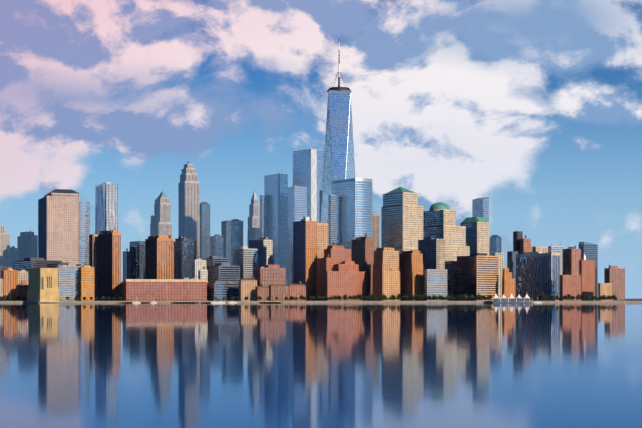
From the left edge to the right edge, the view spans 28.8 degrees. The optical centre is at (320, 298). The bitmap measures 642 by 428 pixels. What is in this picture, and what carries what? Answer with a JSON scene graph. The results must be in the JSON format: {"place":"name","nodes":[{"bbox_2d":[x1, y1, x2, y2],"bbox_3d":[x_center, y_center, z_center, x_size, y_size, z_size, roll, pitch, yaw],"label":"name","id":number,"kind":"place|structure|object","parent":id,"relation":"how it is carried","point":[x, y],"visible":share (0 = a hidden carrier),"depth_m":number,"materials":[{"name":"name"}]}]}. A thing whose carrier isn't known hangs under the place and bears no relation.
{"place":"outdoors","nodes":[
{"label":"outdoors","id":0,"kind":"place"},
{"bbox_2d":[0,279,2,300],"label":"building","id":1,"kind":"structure","parent":0,"point":[1,287],"depth_m":2023.65,"materials":[{"name":"beige stone"}]},
{"bbox_2d":[0,225,9,269],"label":"building","id":2,"kind":"structure","parent":0,"point":[3,247],"depth_m":2782.28,"materials":[{"name":"beige concrete"}]},
{"bbox_2d":[1,266,16,300],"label":"building","id":3,"kind":"structure","parent":0,"point":[9,276],"depth_m":2026.89,"materials":[{"name":"orange brick"}]},
{"bbox_2d":[7,246,16,269],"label":"building","id":4,"kind":"structure","parent":0,"point":[10,258],"depth_m":2731.48,"materials":[{"name":"blue glass"}]},
{"bbox_2d":[16,281,28,300],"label":"building","id":5,"kind":"structure","parent":0,"point":[22,288],"depth_m":1997.26,"materials":[{"name":"brown brick"}]},
{"bbox_2d":[17,270,27,284],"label":"building","id":6,"kind":"structure","parent":0,"point":[22,275],"depth_m":2056.04,"materials":[{"name":"beige concrete"}]},
{"bbox_2d":[17,227,37,260],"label":"building","id":7,"kind":"structure","parent":0,"point":[30,237],"depth_m":2696.09,"materials":[{"name":"blue glass"}]},
{"bbox_2d":[14,258,80,284],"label":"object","id":8,"kind":"structure","parent":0,"point":[26,264],"depth_m":2346.75,"materials":[{"name":"grey concrete"}]},
{"bbox_2d":[56,263,80,300],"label":"building","id":9,"kind":"structure","parent":0,"point":[68,280],"depth_m":2031.47,"materials":[{"name":"grey concrete"}]},
{"bbox_2d":[79,263,93,300],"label":"building","id":10,"kind":"structure","parent":0,"point":[86,280],"depth_m":2025.51,"materials":[{"name":"orange brick"}]},
{"bbox_2d":[210,234,222,257],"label":"high-rise building","id":11,"kind":"structure","parent":0,"point":[215,248],"depth_m":2597.04,"materials":[{"name":"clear glass"}]},
{"bbox_2d":[206,256,239,282],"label":"office building","id":12,"kind":"structure","parent":0,"point":[220,269],"depth_m":2159.54,"materials":[{"name":"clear glass"}]},
{"bbox_2d":[207,281,238,300],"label":"office building","id":13,"kind":"structure","parent":0,"point":[219,290],"depth_m":2022.76,"materials":[{"name":"grey glass"}]},
{"bbox_2d":[239,276,256,300],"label":"building","id":14,"kind":"structure","parent":0,"point":[247,287],"depth_m":1997.75,"materials":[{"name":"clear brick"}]},
{"bbox_2d":[247,228,259,247],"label":"dark building","id":15,"kind":"structure","parent":0,"point":[253,233],"depth_m":2807.57,"materials":[{"name":"blue glass"}]},
{"bbox_2d":[248,190,259,229],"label":"spire tower","id":16,"kind":"structure","parent":0,"point":[255,219],"depth_m":3204.95,"materials":[{"name":"grey stone"}]},
{"bbox_2d":[249,237,272,267],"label":"white building","id":17,"kind":"structure","parent":0,"point":[263,246],"depth_m":2402.48,"materials":[{"name":"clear glass"}]},
{"bbox_2d":[255,283,268,300],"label":"brick building","id":18,"kind":"structure","parent":0,"point":[262,291],"depth_m":1988.15,"materials":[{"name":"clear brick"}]},
{"bbox_2d":[268,285,288,300],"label":"brick building","id":19,"kind":"structure","parent":0,"point":[281,292],"depth_m":1999.95,"materials":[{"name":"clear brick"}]},
{"bbox_2d":[288,281,305,300],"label":"brick building","id":20,"kind":"structure","parent":0,"point":[297,290],"depth_m":2010.54,"materials":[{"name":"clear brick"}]},
{"bbox_2d":[293,217,316,300],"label":"brick tower","id":21,"kind":"structure","parent":0,"point":[304,250],"depth_m":2104.72,"materials":[{"name":"orange brick"}]},
{"bbox_2d":[0,303,641,427],"bbox_3d":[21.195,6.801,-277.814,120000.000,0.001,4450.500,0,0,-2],"label":"water","id":22,"kind":"structure","parent":0,"point":[320,365],"depth_m":126.71,"materials":[{"name":"blue liquid"}]},
{"bbox_2d":[117,301,149,302],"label":"pier","id":23,"kind":"structure","parent":22,"relation":"in","point":[132,301],"depth_m":1834.44,"materials":[{"name":"grey concrete"}]},
{"bbox_2d":[170,301,198,302],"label":"pier","id":24,"kind":"structure","parent":22,"relation":"in","point":[184,301],"depth_m":1851.79,"materials":[{"name":"grey concrete"}]},
{"bbox_2d":[0,69,641,299],"bbox_3d":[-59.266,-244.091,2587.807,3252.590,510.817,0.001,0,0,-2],"label":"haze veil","id":25,"kind":"object","parent":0,"point":[574,244],"visible":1,"depth_m":2587.75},
{"bbox_2d":[0,299,641,302],"bbox_3d":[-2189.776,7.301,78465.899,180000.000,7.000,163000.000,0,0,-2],"label":"ground","id":26,"kind":"structure","parent":0,"point":[627,301],"depth_m":1949.34,"materials":[{"name":"grey concrete"}]},
{"bbox_2d":[0,296,25,300],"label":"trees","id":27,"kind":"object","parent":26,"relation":"on","point":[17,298],"visible":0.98,"depth_m":1960.00,"materials":[{"name":"green plant"}]},
{"bbox_2d":[27,268,58,302],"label":"vent tower","id":28,"kind":"structure","parent":26,"relation":"on","point":[43,284],"depth_m":1901.10,"materials":[{"name":"yellow concrete"}]},
{"bbox_2d":[38,189,89,266],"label":"skyscraper","id":29,"kind":"structure","parent":26,"relation":"on","point":[64,224],"depth_m":2499.76,"materials":[{"name":"beige stone"}]},
{"bbox_2d":[65,296,122,300],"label":"trees","id":30,"kind":"object","parent":26,"relation":"on","point":[102,298],"visible":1,"depth_m":1960.50,"materials":[{"name":"green plant"}]},
{"bbox_2d":[89,230,120,300],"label":"building","id":31,"kind":"structure","parent":26,"relation":"on","point":[105,254],"depth_m":2253.91,"materials":[{"name":"brown brick"}]},
{"bbox_2d":[95,182,117,233],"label":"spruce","id":32,"kind":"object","parent":26,"relation":"on","point":[105,203],"depth_m":2993.79,"materials":[{"name":"grey glass"}]},
{"bbox_2d":[123,249,129,280],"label":"building","id":33,"kind":"structure","parent":26,"relation":"on","point":[126,270],"depth_m":2638.41,"materials":[{"name":"blue glass"}]},
{"bbox_2d":[130,238,144,278],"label":"high-rise building","id":34,"kind":"structure","parent":26,"relation":"on","point":[137,250],"depth_m":2594.03,"materials":[{"name":"blue glass"}]},
{"bbox_2d":[145,235,173,278],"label":"building","id":35,"kind":"structure","parent":26,"relation":"on","point":[159,256],"depth_m":2251.59,"materials":[{"name":"brown brick"}]},
{"bbox_2d":[150,189,171,237],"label":"skyscraper","id":36,"kind":"structure","parent":26,"relation":"on","point":[159,221],"depth_m":3102.33,"materials":[{"name":"beige stone"}]},
{"bbox_2d":[121,278,206,300],"bbox_3d":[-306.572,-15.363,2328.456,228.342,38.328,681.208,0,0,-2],"label":"long brick building","id":37,"kind":"structure","parent":26,"relation":"on","point":[191,289],"depth_m":2000.20,"materials":[{"name":"red brick"}]},
{"bbox_2d":[174,237,193,278],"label":"high-rise building","id":38,"kind":"structure","parent":26,"relation":"on","point":[183,252],"depth_m":2498.77,"materials":[{"name":"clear glass"}]},
{"bbox_2d":[178,161,199,259],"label":"art deco building","id":39,"kind":"structure","parent":26,"relation":"on","point":[182,223],"depth_m":2898.27,"materials":[{"name":"beige stone"}]},
{"bbox_2d":[192,257,207,282],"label":"cream building","id":40,"kind":"structure","parent":26,"relation":"on","point":[199,271],"depth_m":2142.35,"materials":[{"name":"beige concrete"}]},
{"bbox_2d":[200,202,209,259],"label":"skyscraper","id":41,"kind":"structure","parent":26,"relation":"on","point":[205,251],"depth_m":2943.80,"materials":[{"name":"grey glass"}]},
{"bbox_2d":[221,219,242,265],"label":"skyscraper","id":42,"kind":"structure","parent":26,"relation":"on","point":[238,230],"depth_m":2697.02,"materials":[{"name":"blue glass"}]},
{"bbox_2d":[234,246,257,278],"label":"office building","id":43,"kind":"structure","parent":26,"relation":"on","point":[245,259],"depth_m":2201.71,"materials":[{"name":"grey"}]},
{"bbox_2d":[214,295,297,300],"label":"trees","id":44,"kind":"object","parent":26,"relation":"on","point":[260,298],"visible":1,"depth_m":1967.26,"materials":[{"name":"green plant"}]},
{"bbox_2d":[255,264,285,285],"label":"arched building","id":45,"kind":"structure","parent":26,"relation":"on","point":[269,274],"depth_m":2103.86,"materials":[{"name":"brown brick"}]},
{"bbox_2d":[260,168,287,284],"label":"skyscraper","id":46,"kind":"structure","parent":26,"relation":"on","point":[267,214],"depth_m":2606.48,"materials":[{"name":"blue glass"}]},
{"bbox_2d":[288,186,306,283],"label":"glass building","id":47,"kind":"structure","parent":26,"relation":"on","point":[299,194],"depth_m":2756.29,"materials":[{"name":"blue glass"}]},
{"bbox_2d":[293,146,323,222],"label":"skyscraper","id":48,"kind":"structure","parent":26,"relation":"on","point":[302,165],"depth_m":2809.64,"materials":[{"name":"blue glass"}]},
{"bbox_2d":[320,190,321,220],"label":"skyscraper","id":49,"kind":"structure","parent":26,"relation":"on","point":[320,202],"depth_m":2573.80,"materials":[{"name":"blue glass"}]},
{"bbox_2d":[317,222,327,257],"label":"building","id":50,"kind":"structure","parent":26,"relation":"on","point":[322,236],"depth_m":2302.18,"materials":[{"name":"orange stone"}]},
{"bbox_2d":[320,46,354,222],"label":"skyscraper","id":51,"kind":"structure","parent":26,"relation":"on","point":[339,161],"depth_m":2464.91,"materials":[{"name":"blue glass"}]},
{"bbox_2d":[316,242,365,300],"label":"building","id":52,"kind":"structure","parent":26,"relation":"on","point":[338,273],"depth_m":2068.81,"materials":[{"name":"brick"}]},
{"bbox_2d":[352,234,373,300],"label":"building","id":53,"kind":"structure","parent":26,"relation":"on","point":[363,252],"depth_m":2125.82,"materials":[{"name":"brown brick"}]},
{"bbox_2d":[372,214,378,249],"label":"high-rise building","id":54,"kind":"structure","parent":26,"relation":"on","point":[375,236],"depth_m":2603.54,"materials":[{"name":"beige stone"}]},
{"bbox_2d":[372,247,399,300],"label":"building","id":55,"kind":"structure","parent":26,"relation":"on","point":[386,276],"depth_m":2054.24,"materials":[{"name":"brown brick"}]},
{"bbox_2d":[299,295,490,300],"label":"trees","id":56,"kind":"object","parent":26,"relation":"on","point":[428,297],"visible":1,"depth_m":1965.04,"materials":[{"name":"green plant"}]},
{"bbox_2d":[309,293,491,300],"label":"trees","id":57,"kind":"object","parent":26,"relation":"on","point":[399,295],"visible":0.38,"depth_m":1983.50,"materials":[{"name":"green plant"}]},
{"bbox_2d":[381,187,422,253],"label":"skyscraper","id":58,"kind":"structure","parent":26,"relation":"on","point":[401,220],"depth_m":2270.55,"materials":[{"name":"beige stone"}]},
{"bbox_2d":[399,250,422,300],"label":"building","id":59,"kind":"structure","parent":26,"relation":"on","point":[411,270],"depth_m":2065.59,"materials":[{"name":"brown brick"}]},
{"bbox_2d":[418,238,444,300],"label":"high-rise building","id":60,"kind":"structure","parent":26,"relation":"on","point":[432,250],"depth_m":2163.14,"materials":[{"name":"glass"}]},
{"bbox_2d":[424,269,446,300],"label":"building","id":61,"kind":"structure","parent":26,"relation":"on","point":[435,282],"depth_m":2038.00,"materials":[{"name":"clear glass"}]},
{"bbox_2d":[423,202,469,260],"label":"domed building","id":62,"kind":"structure","parent":26,"relation":"on","point":[439,220],"depth_m":2321.88,"materials":[{"name":"beige stone"}]},
{"bbox_2d":[460,217,488,255],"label":"high-rise building","id":63,"kind":"structure","parent":26,"relation":"on","point":[477,234],"depth_m":2367.00,"materials":[{"name":"beige stone"}]},
{"bbox_2d":[457,253,497,300],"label":"office building","id":64,"kind":"structure","parent":26,"relation":"on","point":[477,273],"depth_m":2070.31,"materials":[{"name":"brown glass"}]},
{"bbox_2d":[489,235,500,255],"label":"high-rise building","id":65,"kind":"structure","parent":26,"relation":"on","point":[492,241],"depth_m":2815.38,"materials":[{"name":"blue glass"}]},
{"bbox_2d":[502,268,514,298],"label":"building","id":66,"kind":"structure","parent":26,"relation":"on","point":[508,285],"depth_m":2070.66,"materials":[{"name":"orange brick"}]},
{"bbox_2d":[491,294,531,302],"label":"ferry terminal","id":67,"kind":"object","parent":26,"relation":"on","point":[508,300],"visible":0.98,"depth_m":1935.30,"materials":[{"name":"white fabric"}]},
{"bbox_2d":[516,250,560,300],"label":"office building","id":68,"kind":"structure","parent":26,"relation":"on","point":[538,273],"depth_m":2184.39,"materials":[{"name":"blue glass"}]},
{"bbox_2d":[548,243,563,274],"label":"building","id":69,"kind":"structure","parent":26,"relation":"on","point":[556,249],"depth_m":2417.53,"materials":[{"name":"grey"}]},
{"bbox_2d":[559,246,580,300],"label":"brick building","id":70,"kind":"structure","parent":26,"relation":"on","point":[569,280],"depth_m":2071.90,"materials":[{"name":"red brick"}]},
{"bbox_2d":[528,295,616,300],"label":"trees","id":71,"kind":"object","parent":26,"relation":"on","point":[582,297],"visible":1,"depth_m":1973.67,"materials":[{"name":"green plant"}]},
{"bbox_2d":[537,294,616,300],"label":"trees","id":72,"kind":"object","parent":26,"relation":"on","point":[565,296],"visible":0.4,"depth_m":1991.61,"materials":[{"name":"green plant"}]},
{"bbox_2d":[579,254,594,300],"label":"brick building","id":73,"kind":"structure","parent":26,"relation":"on","point":[587,270],"depth_m":2094.39,"materials":[{"name":"red brick"}]},
{"bbox_2d":[579,242,597,299],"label":"high-rise building","id":74,"kind":"structure","parent":26,"relation":"on","point":[589,251],"depth_m":2422.85,"materials":[{"name":"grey glass"}]},
{"bbox_2d":[598,283,611,300],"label":"building","id":75,"kind":"structure","parent":26,"relation":"on","point":[605,289],"depth_m":2063.61,"materials":[{"name":"beige brick"}]},
{"bbox_2d":[0,0,641,298],"label":"sky","id":76,"kind":"structure","parent":0,"point":[387,44],"materials":[{"name":"blue"}]},
{"bbox_2d":[328,178,371,260],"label":"building","id":77,"kind":"structure","parent":0,"point":[349,210],"depth_m":2165.78,"materials":[{"name":"blue glass"}]},
{"bbox_2d":[445,261,456,300],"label":"building","id":78,"kind":"structure","parent":0,"point":[451,267],"depth_m":2107.47,"materials":[{"name":"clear glass"}]},
{"bbox_2d":[472,197,488,221],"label":"building","id":79,"kind":"structure","parent":0,"point":[483,206],"depth_m":2716.46,"materials":[{"name":"blue glass"}]},
{"bbox_2d":[493,253,503,298],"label":"building","id":80,"kind":"structure","parent":0,"point":[500,262],"depth_m":2118.58,"materials":[{"name":"beige concrete"}]},
{"bbox_2d":[507,251,517,298],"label":"dark building","id":81,"kind":"structure","parent":0,"point":[511,260],"depth_m":2260.46,"materials":[{"name":"grey glass"}]},
{"bbox_2d":[513,231,522,253],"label":"dark tower","id":82,"kind":"structure","parent":0,"point":[517,235],"depth_m":2512.70,"materials":[{"name":"brown glass"}]},
{"bbox_2d":[519,235,534,253],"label":"building brick steps","id":83,"kind":"structure","parent":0,"point":[525,245],"depth_m":2497.14,"materials":[{"name":"red brick"}]},
{"bbox_2d":[533,247,547,252],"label":"building","id":84,"kind":"structure","parent":0,"point":[541,249],"depth_m":2465.44,"materials":[{"name":"beige stone"}]},
{"bbox_2d":[604,265,624,299],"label":"building","id":85,"kind":"structure","parent":0,"point":[614,276],"depth_m":2422.69,"materials":[{"name":"red brick"}]}
]}

